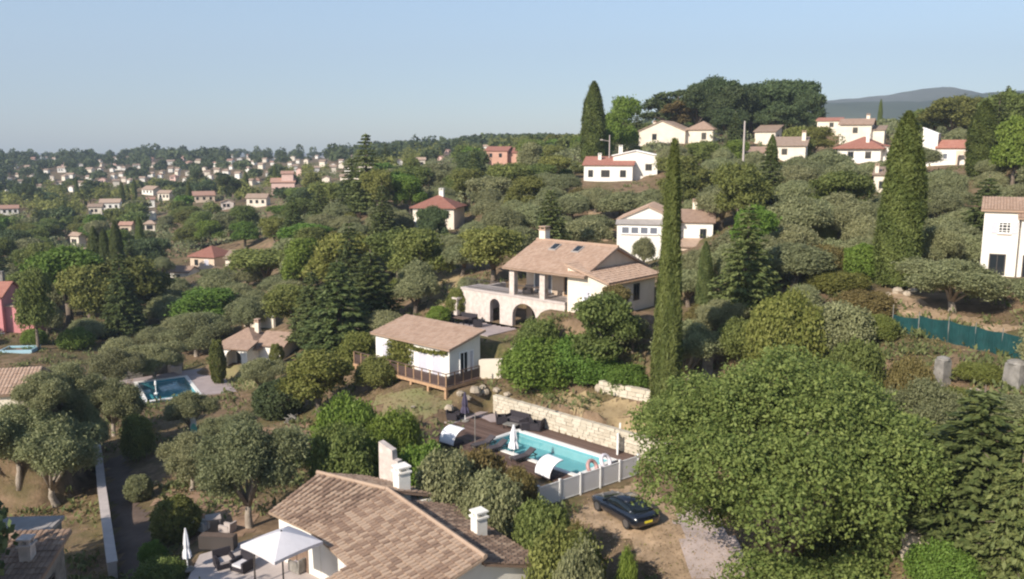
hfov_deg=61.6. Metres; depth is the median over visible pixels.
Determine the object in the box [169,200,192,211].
broadleaf tree
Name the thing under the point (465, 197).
bush
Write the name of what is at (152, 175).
house
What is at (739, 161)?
olive tree
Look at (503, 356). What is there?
bush
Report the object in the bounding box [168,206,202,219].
broadleaf tree
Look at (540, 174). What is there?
olive tree
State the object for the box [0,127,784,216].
hillside wood
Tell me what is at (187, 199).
broadleaf tree
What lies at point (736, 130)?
conifer tree
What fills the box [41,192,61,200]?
oak tree
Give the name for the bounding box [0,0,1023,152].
sky
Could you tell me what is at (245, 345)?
house
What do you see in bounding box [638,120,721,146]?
house
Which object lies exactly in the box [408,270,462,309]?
dry grass clearing
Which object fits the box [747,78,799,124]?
oak tree
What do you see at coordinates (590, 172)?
window
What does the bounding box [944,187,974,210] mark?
olive tree
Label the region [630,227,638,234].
window
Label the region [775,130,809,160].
house
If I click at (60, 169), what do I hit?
house
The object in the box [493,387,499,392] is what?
rock
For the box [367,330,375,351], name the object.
bush
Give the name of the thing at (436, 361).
window
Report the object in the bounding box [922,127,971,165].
house
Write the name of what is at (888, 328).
bush
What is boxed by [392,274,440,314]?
olive tree
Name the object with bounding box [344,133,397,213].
conifer tree
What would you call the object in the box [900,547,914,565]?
rock
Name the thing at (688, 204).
olive tree
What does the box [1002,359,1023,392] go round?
stone pillar
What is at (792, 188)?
olive tree
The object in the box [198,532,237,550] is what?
planter
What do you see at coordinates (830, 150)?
olive tree
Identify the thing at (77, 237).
house
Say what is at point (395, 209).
olive tree
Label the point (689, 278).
olive tree
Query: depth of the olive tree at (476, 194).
162.26 m
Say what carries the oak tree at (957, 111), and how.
on the ground at (84, 483)
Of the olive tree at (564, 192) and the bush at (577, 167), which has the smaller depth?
the olive tree at (564, 192)
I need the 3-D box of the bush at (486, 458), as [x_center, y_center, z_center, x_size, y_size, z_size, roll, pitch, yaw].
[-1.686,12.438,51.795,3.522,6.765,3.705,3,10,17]
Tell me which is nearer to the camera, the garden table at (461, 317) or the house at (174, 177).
the garden table at (461, 317)
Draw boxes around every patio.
[444,411,487,424]
[478,413,495,421]
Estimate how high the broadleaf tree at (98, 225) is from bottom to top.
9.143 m
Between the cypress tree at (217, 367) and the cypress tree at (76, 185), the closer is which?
the cypress tree at (217, 367)
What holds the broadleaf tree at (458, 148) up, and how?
on the ground at (84, 483)
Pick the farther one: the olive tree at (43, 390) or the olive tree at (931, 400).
the olive tree at (43, 390)
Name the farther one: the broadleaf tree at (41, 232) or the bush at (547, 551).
the broadleaf tree at (41, 232)
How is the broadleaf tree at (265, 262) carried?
on the ground at (84, 483)
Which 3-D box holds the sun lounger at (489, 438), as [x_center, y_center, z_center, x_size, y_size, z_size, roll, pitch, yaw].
[-2.010,10.818,60.819,1.900,0.690,0.660,-8,12,-38]
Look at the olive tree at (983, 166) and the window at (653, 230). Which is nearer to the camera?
the window at (653, 230)
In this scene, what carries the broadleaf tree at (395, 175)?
on the ground at (84, 483)
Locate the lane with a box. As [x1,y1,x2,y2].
[672,504,753,578]
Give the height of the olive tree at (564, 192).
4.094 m
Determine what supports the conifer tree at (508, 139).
on the ground at (84, 483)
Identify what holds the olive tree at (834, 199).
on the ground at (84, 483)
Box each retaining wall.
[102,352,182,379]
[493,394,671,463]
[599,380,649,401]
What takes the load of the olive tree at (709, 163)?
on the ground at (84, 483)
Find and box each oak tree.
[0,228,32,254]
[0,501,7,514]
[0,506,24,575]
[1,229,31,254]
[7,186,35,204]
[10,183,41,190]
[21,177,37,186]
[27,191,55,201]
[39,208,54,217]
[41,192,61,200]
[49,205,75,232]
[126,236,173,260]
[155,180,176,188]
[172,181,192,188]
[172,186,185,196]
[187,168,202,175]
[190,183,212,190]
[202,179,216,185]
[203,184,217,193]
[220,185,235,199]
[247,168,262,178]
[267,164,283,172]
[267,169,285,176]
[270,187,287,204]
[275,173,301,185]
[285,187,318,202]
[370,150,392,159]
[413,204,450,233]
[419,149,439,160]
[455,150,491,175]
[488,141,507,145]
[531,134,545,140]
[672,83,715,124]
[687,74,741,121]
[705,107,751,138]
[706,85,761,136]
[742,81,774,131]
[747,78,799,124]
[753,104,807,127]
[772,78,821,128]
[792,87,827,127]
[913,108,949,130]
[915,94,982,131]
[976,87,1023,121]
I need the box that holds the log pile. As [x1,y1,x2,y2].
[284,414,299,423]
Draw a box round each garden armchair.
[445,410,459,420]
[473,317,482,326]
[495,411,506,423]
[519,416,533,430]
[524,284,533,293]
[530,418,545,431]
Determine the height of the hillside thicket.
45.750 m
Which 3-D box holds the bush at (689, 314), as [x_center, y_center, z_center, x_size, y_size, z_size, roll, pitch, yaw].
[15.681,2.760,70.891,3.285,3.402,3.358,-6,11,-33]
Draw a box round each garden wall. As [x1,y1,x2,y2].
[244,318,275,327]
[478,347,513,377]
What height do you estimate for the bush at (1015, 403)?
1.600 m
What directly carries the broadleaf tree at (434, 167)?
on the ground at (84, 483)
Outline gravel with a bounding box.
[563,479,738,578]
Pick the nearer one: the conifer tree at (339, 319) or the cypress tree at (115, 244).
the conifer tree at (339, 319)
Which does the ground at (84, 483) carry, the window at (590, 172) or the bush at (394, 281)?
the bush at (394, 281)
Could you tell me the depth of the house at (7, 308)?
113.12 m
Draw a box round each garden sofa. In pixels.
[456,312,477,322]
[504,409,530,423]
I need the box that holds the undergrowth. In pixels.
[0,141,1023,578]
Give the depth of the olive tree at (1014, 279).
64.53 m
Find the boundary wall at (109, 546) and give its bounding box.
[93,441,117,578]
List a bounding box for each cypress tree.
[31,177,36,188]
[74,176,79,200]
[87,226,99,255]
[97,228,108,260]
[108,220,125,259]
[119,181,126,203]
[125,185,130,202]
[132,178,137,200]
[134,215,144,257]
[185,181,192,205]
[208,338,227,383]
[243,171,248,188]
[273,165,276,177]
[579,81,607,171]
[648,138,684,429]
[694,241,714,306]
[765,134,778,165]
[868,110,931,287]
[877,99,882,119]
[963,100,999,175]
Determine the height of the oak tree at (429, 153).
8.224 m
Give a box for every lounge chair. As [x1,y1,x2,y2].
[212,546,234,569]
[229,549,253,573]
[288,557,305,573]
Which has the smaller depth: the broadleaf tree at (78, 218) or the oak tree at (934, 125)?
the oak tree at (934, 125)
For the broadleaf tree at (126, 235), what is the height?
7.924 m
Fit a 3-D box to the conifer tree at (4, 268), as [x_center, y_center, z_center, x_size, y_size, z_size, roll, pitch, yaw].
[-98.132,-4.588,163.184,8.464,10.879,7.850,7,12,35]
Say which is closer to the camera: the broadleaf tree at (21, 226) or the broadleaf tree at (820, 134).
the broadleaf tree at (820, 134)
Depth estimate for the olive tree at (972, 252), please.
82.31 m
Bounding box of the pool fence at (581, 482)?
[537,454,639,503]
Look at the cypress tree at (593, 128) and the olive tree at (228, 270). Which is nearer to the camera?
the olive tree at (228, 270)
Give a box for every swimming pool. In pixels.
[134,375,201,402]
[484,429,617,475]
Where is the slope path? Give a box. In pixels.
[588,209,615,240]
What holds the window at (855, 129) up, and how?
in the house at (853, 129)
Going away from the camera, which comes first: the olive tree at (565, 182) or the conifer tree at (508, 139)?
the olive tree at (565, 182)
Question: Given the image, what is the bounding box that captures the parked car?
[591,490,659,528]
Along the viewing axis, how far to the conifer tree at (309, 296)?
94.71 m
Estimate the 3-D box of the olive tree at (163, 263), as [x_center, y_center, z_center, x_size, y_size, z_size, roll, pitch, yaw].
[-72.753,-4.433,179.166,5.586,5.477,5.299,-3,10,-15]
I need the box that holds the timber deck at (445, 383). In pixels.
[353,351,481,399]
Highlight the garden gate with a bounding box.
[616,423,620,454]
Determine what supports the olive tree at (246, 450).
on the ground at (84, 483)
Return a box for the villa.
[452,226,658,325]
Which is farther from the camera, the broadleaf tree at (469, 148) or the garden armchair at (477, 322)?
the broadleaf tree at (469, 148)
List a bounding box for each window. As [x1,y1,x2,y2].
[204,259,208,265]
[289,550,308,572]
[382,340,387,355]
[418,348,428,371]
[431,354,442,375]
[469,349,473,370]
[534,273,551,294]
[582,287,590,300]
[588,170,592,176]
[601,170,609,176]
[620,170,625,176]
[621,226,629,234]
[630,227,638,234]
[633,283,639,300]
[639,227,648,234]
[645,164,651,169]
[649,227,657,234]
[652,134,656,139]
[700,229,705,237]
[701,133,705,138]
[781,149,786,154]
[853,127,857,132]
[865,152,870,158]
[942,153,947,159]
[997,222,1011,234]
[1021,255,1023,276]
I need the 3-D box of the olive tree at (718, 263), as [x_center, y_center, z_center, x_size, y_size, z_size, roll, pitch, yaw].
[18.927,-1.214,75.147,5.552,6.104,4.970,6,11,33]
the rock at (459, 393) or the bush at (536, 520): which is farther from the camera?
the rock at (459, 393)
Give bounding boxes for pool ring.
[586,459,598,470]
[599,453,611,466]
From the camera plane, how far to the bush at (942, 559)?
33.23 m
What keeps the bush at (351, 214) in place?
on the ground at (84, 483)
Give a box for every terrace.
[120,368,235,394]
[188,539,319,578]
[451,321,514,336]
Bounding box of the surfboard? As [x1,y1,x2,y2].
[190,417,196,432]
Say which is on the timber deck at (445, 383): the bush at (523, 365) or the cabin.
the cabin
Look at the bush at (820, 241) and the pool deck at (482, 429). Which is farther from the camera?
the bush at (820, 241)
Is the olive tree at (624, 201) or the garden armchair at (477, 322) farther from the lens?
the olive tree at (624, 201)
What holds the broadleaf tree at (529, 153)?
on the ground at (84, 483)
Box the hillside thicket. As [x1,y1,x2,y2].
[0,118,963,270]
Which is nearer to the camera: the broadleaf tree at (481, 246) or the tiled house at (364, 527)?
the tiled house at (364, 527)
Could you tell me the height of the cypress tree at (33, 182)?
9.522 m
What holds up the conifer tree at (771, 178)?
on the ground at (84, 483)
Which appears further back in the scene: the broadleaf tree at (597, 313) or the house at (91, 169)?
the house at (91, 169)
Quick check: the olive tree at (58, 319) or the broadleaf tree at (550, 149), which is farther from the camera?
the broadleaf tree at (550, 149)
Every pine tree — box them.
[18,183,34,210]
[75,185,90,205]
[191,170,203,181]
[214,172,232,197]
[217,175,245,205]
[637,89,685,120]
[659,99,698,124]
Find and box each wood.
[0,118,894,191]
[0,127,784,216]
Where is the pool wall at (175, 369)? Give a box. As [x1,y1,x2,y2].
[167,365,181,373]
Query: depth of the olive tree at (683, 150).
169.39 m
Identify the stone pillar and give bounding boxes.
[702,341,712,378]
[933,356,951,386]
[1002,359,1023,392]
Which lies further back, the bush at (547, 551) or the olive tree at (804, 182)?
the olive tree at (804, 182)
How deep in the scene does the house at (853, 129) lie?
183.55 m
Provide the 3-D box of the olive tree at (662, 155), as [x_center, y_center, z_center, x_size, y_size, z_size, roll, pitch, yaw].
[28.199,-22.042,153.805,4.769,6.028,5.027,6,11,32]
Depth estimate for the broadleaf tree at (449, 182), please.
182.78 m
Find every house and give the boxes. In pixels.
[0,205,19,214]
[0,271,50,333]
[0,366,52,409]
[0,515,71,578]
[57,166,66,172]
[61,174,68,180]
[66,173,75,178]
[68,185,73,191]
[68,232,85,245]
[85,167,94,172]
[87,203,104,214]
[98,177,107,182]
[98,198,122,209]
[110,173,117,178]
[112,179,119,185]
[118,221,135,234]
[139,176,145,181]
[140,186,161,194]
[143,220,156,230]
[146,197,155,207]
[147,172,154,177]
[147,209,157,219]
[157,190,173,200]
[167,167,173,171]
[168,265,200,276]
[169,174,178,180]
[187,246,227,268]
[192,191,215,202]
[203,170,211,175]
[219,199,234,209]
[222,169,230,174]
[222,318,301,365]
[223,249,259,265]
[234,171,241,178]
[245,193,271,206]
[248,178,256,185]
[257,163,265,168]
[268,462,531,578]
[270,171,295,194]
[295,168,301,175]
[318,160,326,166]
[321,175,331,182]
[329,165,336,173]
[409,188,467,228]
[416,157,425,164]
[445,149,450,154]
[485,146,517,164]
[582,145,657,181]
[615,199,715,261]
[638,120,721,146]
[746,146,766,153]
[753,125,783,144]
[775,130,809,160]
[816,117,844,135]
[833,133,890,162]
[838,114,887,143]
[872,163,886,192]
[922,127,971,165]
[980,196,1023,276]
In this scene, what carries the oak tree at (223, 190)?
on the ground at (84, 483)
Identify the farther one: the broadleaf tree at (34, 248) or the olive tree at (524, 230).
the broadleaf tree at (34, 248)
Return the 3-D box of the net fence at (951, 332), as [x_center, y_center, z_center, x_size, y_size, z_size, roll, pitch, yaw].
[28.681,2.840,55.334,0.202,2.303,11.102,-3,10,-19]
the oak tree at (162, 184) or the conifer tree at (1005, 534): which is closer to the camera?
the conifer tree at (1005, 534)
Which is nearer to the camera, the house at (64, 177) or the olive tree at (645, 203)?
the olive tree at (645, 203)
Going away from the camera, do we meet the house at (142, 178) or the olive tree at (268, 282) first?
the olive tree at (268, 282)
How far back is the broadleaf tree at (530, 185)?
137.31 m
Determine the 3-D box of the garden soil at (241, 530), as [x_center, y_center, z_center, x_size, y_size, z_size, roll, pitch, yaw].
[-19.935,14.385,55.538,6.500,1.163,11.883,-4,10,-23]
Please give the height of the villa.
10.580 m
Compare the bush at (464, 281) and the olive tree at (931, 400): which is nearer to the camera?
the olive tree at (931, 400)
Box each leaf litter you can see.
[352,384,468,416]
[583,485,737,574]
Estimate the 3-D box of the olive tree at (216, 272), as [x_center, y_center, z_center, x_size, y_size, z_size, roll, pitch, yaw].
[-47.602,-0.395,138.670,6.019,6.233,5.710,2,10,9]
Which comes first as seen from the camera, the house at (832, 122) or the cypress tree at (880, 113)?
the house at (832, 122)
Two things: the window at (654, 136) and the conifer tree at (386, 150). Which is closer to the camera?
the window at (654, 136)
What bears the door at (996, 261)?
in the house at (1002, 249)
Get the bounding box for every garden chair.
[191,518,209,531]
[218,520,236,532]
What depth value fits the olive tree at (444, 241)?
114.45 m
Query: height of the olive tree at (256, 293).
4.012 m
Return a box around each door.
[237,352,240,362]
[459,350,468,372]
[564,277,567,295]
[988,253,1005,274]
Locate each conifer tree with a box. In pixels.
[0,249,11,272]
[32,207,41,219]
[99,253,149,338]
[124,241,139,257]
[274,196,304,241]
[280,272,325,345]
[288,260,373,367]
[305,184,331,216]
[329,222,366,296]
[334,156,364,212]
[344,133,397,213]
[346,250,405,332]
[367,183,400,235]
[380,144,392,165]
[466,149,481,170]
[506,134,512,145]
[532,190,572,240]
[632,112,644,146]
[700,204,782,317]
[723,112,745,146]
[756,140,785,209]
[885,385,1023,553]
[960,176,1002,231]
[964,414,1023,578]
[978,93,1009,154]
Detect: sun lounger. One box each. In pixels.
[470,434,496,450]
[483,438,507,450]
[510,446,536,463]
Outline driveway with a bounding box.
[567,483,691,578]
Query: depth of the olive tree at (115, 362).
85.69 m
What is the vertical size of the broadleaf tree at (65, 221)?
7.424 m
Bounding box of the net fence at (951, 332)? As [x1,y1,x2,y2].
[892,304,1023,358]
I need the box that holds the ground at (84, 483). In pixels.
[0,129,1023,578]
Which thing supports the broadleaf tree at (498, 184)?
on the ground at (84, 483)
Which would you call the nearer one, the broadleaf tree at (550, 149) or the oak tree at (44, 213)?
the broadleaf tree at (550, 149)
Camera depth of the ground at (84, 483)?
69.04 m
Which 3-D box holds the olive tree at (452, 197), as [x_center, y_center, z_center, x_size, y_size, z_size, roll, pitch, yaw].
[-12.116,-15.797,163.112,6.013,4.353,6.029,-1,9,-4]
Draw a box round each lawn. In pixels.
[225,365,257,390]
[373,388,451,424]
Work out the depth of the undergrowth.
60.22 m
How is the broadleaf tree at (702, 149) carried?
on the ground at (84, 483)
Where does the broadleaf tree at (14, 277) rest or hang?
on the ground at (84, 483)
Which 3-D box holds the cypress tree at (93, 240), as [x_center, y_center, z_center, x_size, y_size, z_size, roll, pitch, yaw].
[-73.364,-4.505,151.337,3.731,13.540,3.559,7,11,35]
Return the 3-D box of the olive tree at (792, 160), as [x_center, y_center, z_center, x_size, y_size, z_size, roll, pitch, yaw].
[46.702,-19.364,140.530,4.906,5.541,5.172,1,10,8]
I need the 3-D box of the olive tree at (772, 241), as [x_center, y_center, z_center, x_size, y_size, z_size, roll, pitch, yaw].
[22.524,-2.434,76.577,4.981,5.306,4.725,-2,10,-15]
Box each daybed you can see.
[439,424,464,446]
[534,454,562,480]
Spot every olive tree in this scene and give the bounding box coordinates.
[0,399,58,490]
[0,411,108,507]
[2,262,19,271]
[8,369,74,411]
[41,302,65,336]
[46,360,106,410]
[59,397,111,444]
[67,317,107,336]
[84,347,148,379]
[87,376,147,436]
[124,340,188,378]
[134,326,170,343]
[140,292,181,320]
[151,256,175,272]
[154,310,233,356]
[155,428,207,490]
[158,317,174,329]
[159,390,221,430]
[163,283,191,297]
[172,277,193,287]
[188,414,313,528]
[196,409,259,439]
[197,268,231,286]
[197,311,231,331]
[198,274,234,290]
[218,281,252,287]
[219,267,236,274]
[222,283,255,300]
[222,294,268,318]
[230,269,263,285]
[230,299,266,327]
[237,357,286,384]
[244,289,267,299]
[254,273,283,291]
[264,279,304,301]
[278,255,298,275]
[300,214,313,223]
[305,213,336,227]
[322,202,351,217]
[330,215,362,228]
[336,221,369,236]
[364,214,379,225]
[364,309,402,329]
[366,257,389,271]
[367,204,399,215]
[386,213,413,229]
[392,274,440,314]
[395,209,415,225]
[396,257,438,304]
[427,185,457,198]
[437,243,472,275]
[438,234,453,247]
[444,195,462,201]
[445,233,467,247]
[459,220,485,232]
[470,191,479,199]
[470,199,503,216]
[474,188,502,204]
[482,207,524,228]
[501,199,524,208]
[512,203,544,228]
[512,225,538,250]
[525,197,548,209]
[533,172,547,176]
[535,186,564,215]
[541,173,556,182]
[542,186,568,196]
[546,173,582,190]
[547,196,589,215]
[558,191,590,219]
[560,218,613,242]
[575,214,616,227]
[577,187,614,212]
[587,190,610,215]
[593,191,650,214]
[606,150,617,155]
[631,236,655,261]
[636,200,661,208]
[638,188,663,204]
[648,318,732,388]
[654,148,683,163]
[656,150,680,162]
[664,145,686,153]
[681,249,714,295]
[682,199,716,212]
[682,269,717,306]
[693,297,749,330]
[694,188,738,230]
[694,241,754,286]
[696,184,718,195]
[700,159,719,168]
[708,232,734,253]
[710,147,736,159]
[711,156,734,166]
[715,227,772,238]
[729,158,746,164]
[740,150,765,165]
[748,421,798,463]
[749,232,783,257]
[753,164,776,172]
[756,241,838,286]
[765,195,834,229]
[769,222,818,244]
[772,164,816,185]
[772,179,811,202]
[783,155,804,166]
[794,159,809,165]
[794,180,810,186]
[797,161,827,177]
[805,149,854,165]
[807,185,821,195]
[807,196,837,228]
[816,147,832,152]
[820,191,856,236]
[821,162,870,176]
[827,198,879,233]
[835,236,874,258]
[839,213,877,240]
[859,161,882,179]
[862,223,887,238]
[864,192,881,200]
[867,197,881,207]
[880,374,968,436]
[890,254,1014,313]
[907,224,969,263]
[923,147,944,163]
[923,212,961,230]
[923,218,932,229]
[925,187,965,217]
[926,169,952,183]
[929,170,970,192]
[939,218,982,236]
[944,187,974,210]
[945,127,967,139]
[945,207,976,222]
[960,232,981,262]
[972,171,1010,188]
[974,159,1011,172]
[974,184,1016,202]
[1004,182,1023,190]
[1004,278,1023,298]
[1006,277,1022,293]
[1012,186,1023,196]
[1013,323,1023,358]
[1014,166,1023,183]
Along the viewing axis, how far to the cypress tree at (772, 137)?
132.76 m
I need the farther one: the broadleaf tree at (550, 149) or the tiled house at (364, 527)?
the broadleaf tree at (550, 149)
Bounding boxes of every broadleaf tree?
[0,217,10,227]
[0,221,6,231]
[0,237,17,263]
[5,271,22,284]
[6,216,25,226]
[6,222,38,230]
[8,247,29,264]
[10,213,26,219]
[11,265,56,349]
[13,242,105,323]
[14,236,43,249]
[19,217,44,223]
[23,221,54,231]
[23,241,57,264]
[26,228,53,241]
[39,218,66,235]
[46,223,61,239]
[46,281,64,307]
[53,264,117,318]
[59,216,73,233]
[67,223,88,239]
[72,214,87,223]
[76,213,109,235]
[83,219,109,236]
[88,254,175,325]
[103,208,126,226]
[106,228,134,241]
[116,211,150,227]
[119,200,152,208]
[124,202,150,223]
[132,230,156,239]
[156,215,178,230]
[163,286,237,318]
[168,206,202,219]
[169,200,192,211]
[171,226,207,249]
[172,209,197,224]
[173,195,194,205]
[183,219,197,227]
[186,211,212,221]
[193,219,228,245]
[202,202,223,213]
[211,212,236,237]
[223,247,287,288]
[228,220,259,247]
[229,205,260,239]
[258,216,287,242]
[261,283,320,331]
[265,204,296,220]
[270,238,292,249]
[272,223,337,241]
[274,347,353,414]
[276,197,317,218]
[279,236,318,283]
[283,187,308,195]
[292,226,327,245]
[299,231,375,281]
[301,172,321,186]
[307,181,333,185]
[307,182,342,203]
[334,330,375,368]
[358,167,393,204]
[362,226,402,277]
[373,162,394,169]
[386,225,455,272]
[387,170,413,206]
[392,165,433,186]
[392,174,428,213]
[401,157,420,167]
[422,163,452,180]
[427,170,452,188]
[442,167,478,187]
[448,167,486,203]
[450,144,471,158]
[457,223,529,283]
[459,146,481,152]
[464,175,512,195]
[484,162,532,181]
[502,175,547,202]
[516,139,543,161]
[516,142,542,164]
[517,139,545,149]
[527,163,557,174]
[538,154,573,174]
[539,144,565,156]
[542,134,563,141]
[545,138,556,144]
[553,136,570,149]
[564,134,579,157]
[567,136,579,159]
[567,289,642,362]
[569,142,580,160]
[602,283,632,301]
[605,94,642,146]
[605,126,616,151]
[614,313,651,352]
[624,342,962,578]
[652,154,715,202]
[659,172,701,202]
[684,140,721,161]
[709,161,778,210]
[723,139,750,158]
[728,202,781,243]
[739,285,831,373]
[782,124,816,156]
[807,126,835,152]
[807,169,878,201]
[988,112,1023,184]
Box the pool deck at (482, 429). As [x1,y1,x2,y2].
[424,417,641,481]
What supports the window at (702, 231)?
in the house at (633, 226)
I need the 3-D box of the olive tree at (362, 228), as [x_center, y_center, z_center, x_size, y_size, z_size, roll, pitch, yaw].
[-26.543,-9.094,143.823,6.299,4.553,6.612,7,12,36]
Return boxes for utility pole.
[742,121,745,160]
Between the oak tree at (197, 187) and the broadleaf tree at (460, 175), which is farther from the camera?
the oak tree at (197, 187)
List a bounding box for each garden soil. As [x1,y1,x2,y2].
[150,488,258,544]
[259,421,312,442]
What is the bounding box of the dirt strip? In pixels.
[530,387,690,444]
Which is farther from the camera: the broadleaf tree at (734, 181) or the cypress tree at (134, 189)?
the cypress tree at (134, 189)
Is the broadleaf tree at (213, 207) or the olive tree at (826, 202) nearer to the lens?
the olive tree at (826, 202)
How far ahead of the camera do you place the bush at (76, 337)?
106.17 m
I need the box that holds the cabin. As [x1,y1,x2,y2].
[370,314,485,375]
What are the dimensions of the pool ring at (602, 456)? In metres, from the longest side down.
1.097 x 1.087 x 0.260 m
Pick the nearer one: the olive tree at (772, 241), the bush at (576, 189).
the olive tree at (772, 241)
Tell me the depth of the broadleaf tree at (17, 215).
295.92 m
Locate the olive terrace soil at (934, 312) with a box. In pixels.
[873,293,1022,333]
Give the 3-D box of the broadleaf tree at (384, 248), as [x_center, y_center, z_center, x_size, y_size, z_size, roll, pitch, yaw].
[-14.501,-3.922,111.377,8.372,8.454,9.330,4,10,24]
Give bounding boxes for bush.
[18,328,50,344]
[54,326,97,350]
[98,335,136,353]
[119,412,156,461]
[122,474,154,502]
[127,333,149,345]
[131,555,189,578]
[135,539,169,564]
[148,493,202,544]
[198,269,212,276]
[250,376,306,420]
[268,343,284,361]
[287,451,309,467]
[305,419,378,480]
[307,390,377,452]
[345,212,357,218]
[350,354,399,387]
[364,426,390,477]
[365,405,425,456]
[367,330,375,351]
[389,278,397,296]
[397,436,445,485]
[413,444,480,505]
[425,305,450,321]
[444,288,465,313]
[454,462,524,540]
[456,276,479,288]
[458,193,467,199]
[461,443,510,478]
[496,334,575,395]
[500,349,515,375]
[505,462,539,504]
[511,314,560,354]
[511,492,573,549]
[521,520,612,578]
[545,532,606,578]
[550,332,608,384]
[557,215,573,223]
[558,169,573,174]
[566,515,583,534]
[568,161,582,173]
[568,187,583,193]
[570,354,623,387]
[602,362,649,390]
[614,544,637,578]
[629,146,645,151]
[682,302,714,332]
[714,316,751,361]
[789,283,823,306]
[803,269,872,295]
[804,243,854,276]
[812,224,837,240]
[812,236,824,245]
[812,299,877,351]
[822,237,842,247]
[825,333,886,388]
[832,288,900,315]
[839,242,876,281]
[868,313,902,340]
[883,352,939,391]
[898,536,988,578]
[927,182,932,192]
[932,423,978,439]
[941,385,980,418]
[949,360,1003,383]
[974,393,1023,421]
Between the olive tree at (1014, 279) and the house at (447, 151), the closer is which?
the olive tree at (1014, 279)
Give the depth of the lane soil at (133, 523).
55.69 m
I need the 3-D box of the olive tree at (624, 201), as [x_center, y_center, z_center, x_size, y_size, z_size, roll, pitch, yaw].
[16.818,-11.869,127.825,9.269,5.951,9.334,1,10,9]
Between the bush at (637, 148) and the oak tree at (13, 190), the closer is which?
the bush at (637, 148)
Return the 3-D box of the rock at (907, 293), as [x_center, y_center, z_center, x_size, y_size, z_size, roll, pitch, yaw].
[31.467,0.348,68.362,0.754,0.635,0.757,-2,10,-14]
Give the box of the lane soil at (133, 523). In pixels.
[104,454,152,577]
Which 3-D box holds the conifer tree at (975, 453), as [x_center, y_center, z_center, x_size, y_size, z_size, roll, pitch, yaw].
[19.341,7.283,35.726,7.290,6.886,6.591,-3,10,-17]
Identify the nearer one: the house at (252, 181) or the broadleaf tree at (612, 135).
the broadleaf tree at (612, 135)
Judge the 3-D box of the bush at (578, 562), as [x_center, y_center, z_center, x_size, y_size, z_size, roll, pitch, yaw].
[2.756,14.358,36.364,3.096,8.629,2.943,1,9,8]
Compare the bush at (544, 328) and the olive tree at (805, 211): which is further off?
the olive tree at (805, 211)
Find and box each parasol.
[182,528,193,572]
[240,526,322,578]
[460,392,468,421]
[508,424,517,458]
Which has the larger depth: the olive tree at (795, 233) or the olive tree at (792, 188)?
the olive tree at (792, 188)
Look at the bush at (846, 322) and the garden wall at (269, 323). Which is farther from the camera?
the garden wall at (269, 323)
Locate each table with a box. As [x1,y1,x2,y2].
[205,513,220,530]
[452,316,469,325]
[502,421,519,428]
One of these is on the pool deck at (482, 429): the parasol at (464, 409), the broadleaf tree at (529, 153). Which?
the parasol at (464, 409)
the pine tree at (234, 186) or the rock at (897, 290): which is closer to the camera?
the rock at (897, 290)
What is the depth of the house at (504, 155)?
297.87 m
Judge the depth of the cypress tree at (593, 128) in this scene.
171.24 m
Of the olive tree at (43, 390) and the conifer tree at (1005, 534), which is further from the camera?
the olive tree at (43, 390)
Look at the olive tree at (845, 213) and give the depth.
88.34 m
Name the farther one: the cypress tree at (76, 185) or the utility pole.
the cypress tree at (76, 185)
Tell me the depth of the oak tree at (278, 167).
407.74 m
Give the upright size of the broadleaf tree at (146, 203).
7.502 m
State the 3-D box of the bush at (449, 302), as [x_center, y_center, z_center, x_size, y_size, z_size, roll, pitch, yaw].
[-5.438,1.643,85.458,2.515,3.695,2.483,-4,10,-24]
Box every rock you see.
[444,404,453,411]
[456,390,463,396]
[470,386,480,394]
[479,384,485,389]
[481,388,489,394]
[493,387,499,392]
[595,384,602,392]
[892,287,902,293]
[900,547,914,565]
[901,529,930,547]
[903,290,912,295]
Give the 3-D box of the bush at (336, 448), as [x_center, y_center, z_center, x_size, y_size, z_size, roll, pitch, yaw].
[-10.694,11.816,54.819,4.924,7.656,5.034,-1,9,-5]
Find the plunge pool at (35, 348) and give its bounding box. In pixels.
[0,345,40,353]
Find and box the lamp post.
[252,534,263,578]
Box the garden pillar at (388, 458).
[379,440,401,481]
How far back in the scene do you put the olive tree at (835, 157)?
136.32 m
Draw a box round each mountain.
[807,90,1023,120]
[826,87,981,102]
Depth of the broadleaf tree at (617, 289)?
69.54 m
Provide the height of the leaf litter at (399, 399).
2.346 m
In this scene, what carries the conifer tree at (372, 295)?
on the ground at (84, 483)
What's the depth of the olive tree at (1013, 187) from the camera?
107.21 m
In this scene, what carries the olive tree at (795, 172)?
on the ground at (84, 483)
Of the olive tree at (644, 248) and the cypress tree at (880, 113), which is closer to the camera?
the olive tree at (644, 248)
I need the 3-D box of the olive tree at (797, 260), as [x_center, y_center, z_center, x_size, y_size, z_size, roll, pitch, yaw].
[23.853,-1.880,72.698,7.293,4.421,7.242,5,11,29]
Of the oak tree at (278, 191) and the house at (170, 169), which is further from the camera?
the house at (170, 169)
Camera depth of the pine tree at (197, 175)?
395.55 m
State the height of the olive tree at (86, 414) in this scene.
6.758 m
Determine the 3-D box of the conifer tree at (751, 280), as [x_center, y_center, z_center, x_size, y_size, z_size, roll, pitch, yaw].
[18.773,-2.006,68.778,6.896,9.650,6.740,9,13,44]
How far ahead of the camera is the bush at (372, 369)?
72.14 m
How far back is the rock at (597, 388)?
66.81 m

